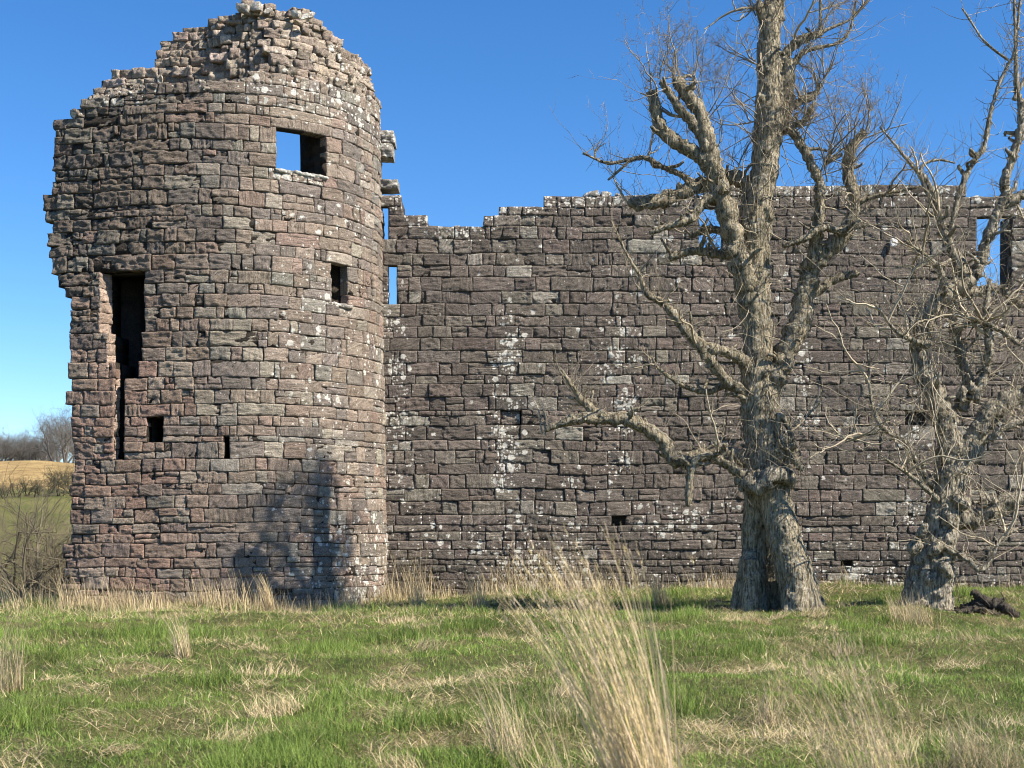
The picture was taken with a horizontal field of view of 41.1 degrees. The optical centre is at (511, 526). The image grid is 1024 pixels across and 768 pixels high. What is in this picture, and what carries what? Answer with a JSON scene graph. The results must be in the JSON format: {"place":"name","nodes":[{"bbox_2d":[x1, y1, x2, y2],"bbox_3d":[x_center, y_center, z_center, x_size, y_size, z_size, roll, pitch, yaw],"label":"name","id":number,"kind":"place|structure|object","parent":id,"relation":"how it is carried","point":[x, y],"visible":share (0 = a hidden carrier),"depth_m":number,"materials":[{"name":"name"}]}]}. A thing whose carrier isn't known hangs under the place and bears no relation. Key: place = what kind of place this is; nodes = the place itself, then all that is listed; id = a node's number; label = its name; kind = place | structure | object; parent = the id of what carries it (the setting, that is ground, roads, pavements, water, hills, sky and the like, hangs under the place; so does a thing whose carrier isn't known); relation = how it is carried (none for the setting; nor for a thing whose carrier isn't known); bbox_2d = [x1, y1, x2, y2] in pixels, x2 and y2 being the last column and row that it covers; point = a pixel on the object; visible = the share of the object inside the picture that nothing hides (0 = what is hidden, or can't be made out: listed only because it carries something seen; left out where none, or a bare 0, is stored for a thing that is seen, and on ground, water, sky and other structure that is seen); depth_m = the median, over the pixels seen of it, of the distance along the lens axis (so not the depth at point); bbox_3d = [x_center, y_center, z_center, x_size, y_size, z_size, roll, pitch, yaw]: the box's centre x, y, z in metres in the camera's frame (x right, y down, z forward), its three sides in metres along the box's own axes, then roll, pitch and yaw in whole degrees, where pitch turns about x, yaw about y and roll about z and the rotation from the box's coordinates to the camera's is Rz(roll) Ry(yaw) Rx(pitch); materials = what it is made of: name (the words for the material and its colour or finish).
{"place":"outdoors","nodes":[
{"label":"outdoors","id":0,"kind":"place"},
{"bbox_2d":[0,460,1023,767],"bbox_3d":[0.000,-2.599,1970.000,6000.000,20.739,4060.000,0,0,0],"label":"ground","id":1,"kind":"structure","parent":0,"point":[34,468],"depth_m":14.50,"materials":[{"name":"green plant"}]},
{"bbox_2d":[0,486,14,498],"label":"hedge shrub","id":2,"kind":"object","parent":1,"relation":"on","point":[6,491],"visible":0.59,"depth_m":137.60,"materials":[{"name":"brown plant"}]},
{"bbox_2d":[0,434,20,460],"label":"hillside tree","id":3,"kind":"object","parent":1,"relation":"on","point":[10,449],"visible":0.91,"depth_m":203.92,"materials":[{"name":"grey plant"}]},
{"bbox_2d":[0,447,22,460],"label":"hillside tree","id":4,"kind":"object","parent":1,"relation":"on","point":[3,457],"visible":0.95,"depth_m":202.62,"materials":[{"name":"grey plant"}]},
{"bbox_2d":[0,424,22,459],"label":"hillside tree","id":5,"kind":"object","parent":1,"relation":"on","point":[6,436],"visible":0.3,"depth_m":209.34,"materials":[{"name":"grey plant"}]},
{"bbox_2d":[0,444,27,460],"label":"hillside tree","id":6,"kind":"object","parent":1,"relation":"on","point":[13,456],"visible":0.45,"depth_m":206.11,"materials":[{"name":"grey plant"}]},
{"bbox_2d":[0,476,30,497],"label":"hedge shrub","id":7,"kind":"object","parent":1,"relation":"on","point":[16,485],"visible":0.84,"depth_m":138.41,"materials":[{"name":"brown plant"}]},
{"bbox_2d":[3,430,31,460],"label":"hillside tree","id":8,"kind":"object","parent":1,"relation":"on","point":[17,444],"visible":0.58,"depth_m":206.53,"materials":[{"name":"grey plant"}]},
{"bbox_2d":[3,450,33,460],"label":"hillside tree","id":9,"kind":"object","parent":1,"relation":"on","point":[17,455],"visible":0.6,"depth_m":204.75,"materials":[{"name":"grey plant"}]},
{"bbox_2d":[0,429,45,460],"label":"hillside tree","id":10,"kind":"object","parent":1,"relation":"on","point":[5,445],"visible":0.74,"depth_m":204.44,"materials":[{"name":"grey plant"}]},
{"bbox_2d":[14,434,39,460],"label":"hillside tree","id":11,"kind":"object","parent":1,"relation":"on","point":[26,447],"visible":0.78,"depth_m":202.78,"materials":[{"name":"grey plant"}]},
{"bbox_2d":[0,608,54,693],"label":"grass tussock","id":12,"kind":"object","parent":1,"relation":"on","point":[8,686],"depth_m":13.01,"materials":[{"name":"beige plant"}]},
{"bbox_2d":[17,476,45,496],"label":"hedge shrub","id":13,"kind":"object","parent":1,"relation":"on","point":[20,482],"visible":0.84,"depth_m":139.66,"materials":[{"name":"brown plant"}]},
{"bbox_2d":[0,473,70,600],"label":"thorn tree","id":14,"kind":"object","parent":1,"relation":"on","point":[12,568],"visible":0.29,"depth_m":46.65,"materials":[{"name":"brown plant"}]},
{"bbox_2d":[0,494,71,598],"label":"thorn tree","id":15,"kind":"object","parent":1,"relation":"on","point":[32,544],"visible":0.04,"depth_m":49.62,"materials":[{"name":"brown plant"}]},
{"bbox_2d":[26,479,45,496],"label":"hedge shrub","id":16,"kind":"object","parent":1,"relation":"on","point":[37,489],"visible":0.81,"depth_m":138.63,"materials":[{"name":"brown plant"}]},
{"bbox_2d":[0,482,72,600],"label":"thorn tree","id":17,"kind":"object","parent":1,"relation":"on","point":[54,564],"visible":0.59,"depth_m":41.83,"materials":[{"name":"brown plant"}]},
{"bbox_2d":[0,446,73,600],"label":"thorn tree","id":18,"kind":"object","parent":1,"relation":"on","point":[38,546],"visible":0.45,"depth_m":43.54,"materials":[{"name":"brown plant"}]},
{"bbox_2d":[26,434,52,460],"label":"hillside tree","id":19,"kind":"object","parent":1,"relation":"on","point":[37,449],"visible":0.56,"depth_m":205.58,"materials":[{"name":"grey plant"}]},
{"bbox_2d":[24,448,57,460],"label":"hillside tree","id":20,"kind":"object","parent":1,"relation":"on","point":[41,456],"visible":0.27,"depth_m":208.37,"materials":[{"name":"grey plant"}]},
{"bbox_2d":[9,405,74,462],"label":"hillside tree","id":21,"kind":"object","parent":1,"relation":"on","point":[45,441],"visible":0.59,"depth_m":200.13,"materials":[{"name":"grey plant"}]},
{"bbox_2d":[22,428,61,460],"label":"hillside tree","id":22,"kind":"object","parent":1,"relation":"on","point":[43,446],"visible":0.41,"depth_m":206.47,"materials":[{"name":"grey plant"}]},
{"bbox_2d":[23,449,61,460],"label":"hillside tree","id":23,"kind":"object","parent":1,"relation":"on","point":[44,455],"visible":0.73,"depth_m":203.78,"materials":[{"name":"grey plant"}]},
{"bbox_2d":[27,410,71,461],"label":"hillside tree","id":24,"kind":"object","parent":1,"relation":"on","point":[49,431],"visible":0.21,"depth_m":219.11,"materials":[{"name":"grey plant"}]},
{"bbox_2d":[35,431,63,460],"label":"hillside tree","id":25,"kind":"object","parent":1,"relation":"on","point":[49,443],"visible":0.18,"depth_m":217.08,"materials":[{"name":"grey plant"}]},
{"bbox_2d":[35,409,73,461],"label":"hillside tree","id":26,"kind":"object","parent":1,"relation":"on","point":[69,460],"visible":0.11,"depth_m":214.67,"materials":[{"name":"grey plant"}]},
{"bbox_2d":[35,461,74,495],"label":"hedge shrub","id":27,"kind":"object","parent":1,"relation":"on","point":[49,473],"visible":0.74,"depth_m":141.07,"materials":[{"name":"brown plant"}]},
{"bbox_2d":[40,467,71,496],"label":"hedge shrub","id":28,"kind":"object","parent":1,"relation":"on","point":[53,484],"visible":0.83,"depth_m":140.05,"materials":[{"name":"brown plant"}]},
{"bbox_2d":[38,399,74,462],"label":"hillside tree","id":29,"kind":"object","parent":1,"relation":"on","point":[64,442],"visible":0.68,"depth_m":196.72,"materials":[{"name":"grey plant"}]},
{"bbox_2d":[41,407,71,461],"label":"hillside tree","id":30,"kind":"object","parent":1,"relation":"on","point":[61,430],"visible":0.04,"depth_m":227.33,"materials":[{"name":"grey plant"}]},
{"bbox_2d":[48,469,70,493],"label":"hedge shrub","id":31,"kind":"object","parent":1,"relation":"on","point":[64,481],"visible":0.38,"depth_m":143.35,"materials":[{"name":"brown plant"}]},
{"bbox_2d":[161,612,203,658],"bbox_3d":[-3.995,1.308,16.498,0.523,0.645,0.560,0,0,-18],"label":"grass tussock","id":32,"kind":"object","parent":1,"relation":"on","point":[178,653],"depth_m":16.48,"materials":[{"name":"beige plant"}]},
{"bbox_2d":[181,575,236,608],"bbox_3d":[-6.333,1.325,28.415,1.168,0.838,1.192,0,0,32],"label":"grass tussock","id":33,"kind":"object","parent":1,"relation":"on","point":[209,602],"depth_m":28.32,"materials":[{"name":"beige plant"}]},
{"bbox_2d":[43,0,387,608],"bbox_3d":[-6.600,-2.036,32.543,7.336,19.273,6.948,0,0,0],"label":"round tower","id":34,"kind":"structure","parent":1,"relation":"on","point":[217,272],"depth_m":29.48,"materials":[{"name":"stone"}]},
{"bbox_2d":[255,572,280,611],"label":"grass tussock","id":35,"kind":"object","parent":1,"relation":"on","point":[270,606],"depth_m":27.98,"materials":[{"name":"beige plant"}]},
{"bbox_2d":[402,568,430,607],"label":"grass tussock","id":36,"kind":"object","parent":1,"relation":"on","point":[417,600],"depth_m":28.97,"materials":[{"name":"beige plant"}]},
{"bbox_2d":[458,561,497,607],"bbox_3d":[-0.726,1.174,28.029,0.862,1.059,0.975,0,0,0],"label":"grass tussock","id":37,"kind":"object","parent":1,"relation":"on","point":[475,601],"depth_m":27.94,"materials":[{"name":"beige plant"}]},
{"bbox_2d":[453,666,556,766],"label":"grass tussock","id":38,"kind":"object","parent":1,"relation":"on","point":[506,742],"depth_m":9.59,"materials":[{"name":"beige plant"}]},
{"bbox_2d":[0,530,1023,767],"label":"dry grass","id":39,"kind":"structure","parent":1,"relation":"on","point":[97,603],"depth_m":16.81,"materials":[{"name":"beige plant"}]},
{"bbox_2d":[448,629,605,767],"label":"grass tussock","id":40,"kind":"object","parent":1,"relation":"on","point":[554,760],"depth_m":8.20,"materials":[{"name":"beige plant"}]},
{"bbox_2d":[528,676,591,727],"bbox_3d":[0.382,1.385,10.822,0.590,0.449,0.467,0,0,17],"label":"grass tussock","id":41,"kind":"object","parent":1,"relation":"on","point":[568,712],"depth_m":10.78,"materials":[{"name":"beige plant"}]},
{"bbox_2d":[473,522,747,767],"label":"grass tussock","id":42,"kind":"object","parent":1,"relation":"on","point":[660,761],"depth_m":6.55,"materials":[{"name":"beige plant"}]},
{"bbox_2d":[643,573,676,605],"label":"grass tussock","id":43,"kind":"object","parent":1,"relation":"on","point":[659,598],"depth_m":27.47,"materials":[{"name":"plant"}]},
{"bbox_2d":[380,130,1023,597],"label":"curtain wall","id":44,"kind":"structure","parent":1,"relation":"on","point":[478,322],"depth_m":32.40,"materials":[{"name":"stone"}]},
{"bbox_2d":[520,0,939,612],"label":"bare tree","id":45,"kind":"object","parent":1,"relation":"on","point":[774,568],"visible":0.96,"depth_m":25.23,"materials":[{"name":"brown plant"}]},
{"bbox_2d":[740,673,803,727],"bbox_3d":[2.189,1.449,11.518,0.630,0.506,0.599,0,0,0],"label":"grass tussock","id":46,"kind":"object","parent":1,"relation":"on","point":[769,714],"depth_m":11.49,"materials":[{"name":"beige plant"}]},
{"bbox_2d":[824,628,869,656],"bbox_3d":[4.174,1.447,17.016,0.678,0.373,0.657,0,0,0],"label":"grass tussock","id":47,"kind":"object","parent":1,"relation":"on","point":[840,648],"depth_m":16.99,"materials":[{"name":"beige plant"}]},
{"bbox_2d":[752,631,961,767],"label":"grass tussock","id":48,"kind":"object","parent":1,"relation":"on","point":[840,754],"depth_m":6.89,"materials":[{"name":"beige plant"}]},
{"bbox_2d":[785,0,1023,612],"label":"bare tree","id":49,"kind":"object","parent":1,"relation":"on","point":[932,543],"visible":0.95,"depth_m":24.41,"materials":[{"name":"brown plant"}]},
{"bbox_2d":[879,592,946,629],"bbox_3d":[6.680,1.360,22.786,1.222,0.701,1.265,0,0,42],"label":"grass tussock","id":50,"kind":"object","parent":1,"relation":"on","point":[919,618],"depth_m":22.76,"materials":[{"name":"beige plant"}]},
{"bbox_2d":[910,684,1023,767],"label":"grass tussock","id":51,"kind":"object","parent":1,"relation":"on","point":[956,761],"depth_m":8.62,"materials":[{"name":"beige plant"}]},
{"bbox_2d":[945,586,1019,618],"bbox_3d":[8.214,1.315,24.192,1.394,0.640,0.879,0,0,0],"label":"fallen branch","id":52,"kind":"object","parent":1,"relation":"on","point":[980,602],"visible":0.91,"depth_m":24.01,"materials":[{"name":"brown wood"}]},
{"bbox_2d":[0,0,1023,461],"label":"sky","id":53,"kind":"structure","parent":0,"point":[465,89],"materials":[{"name":"blue"}]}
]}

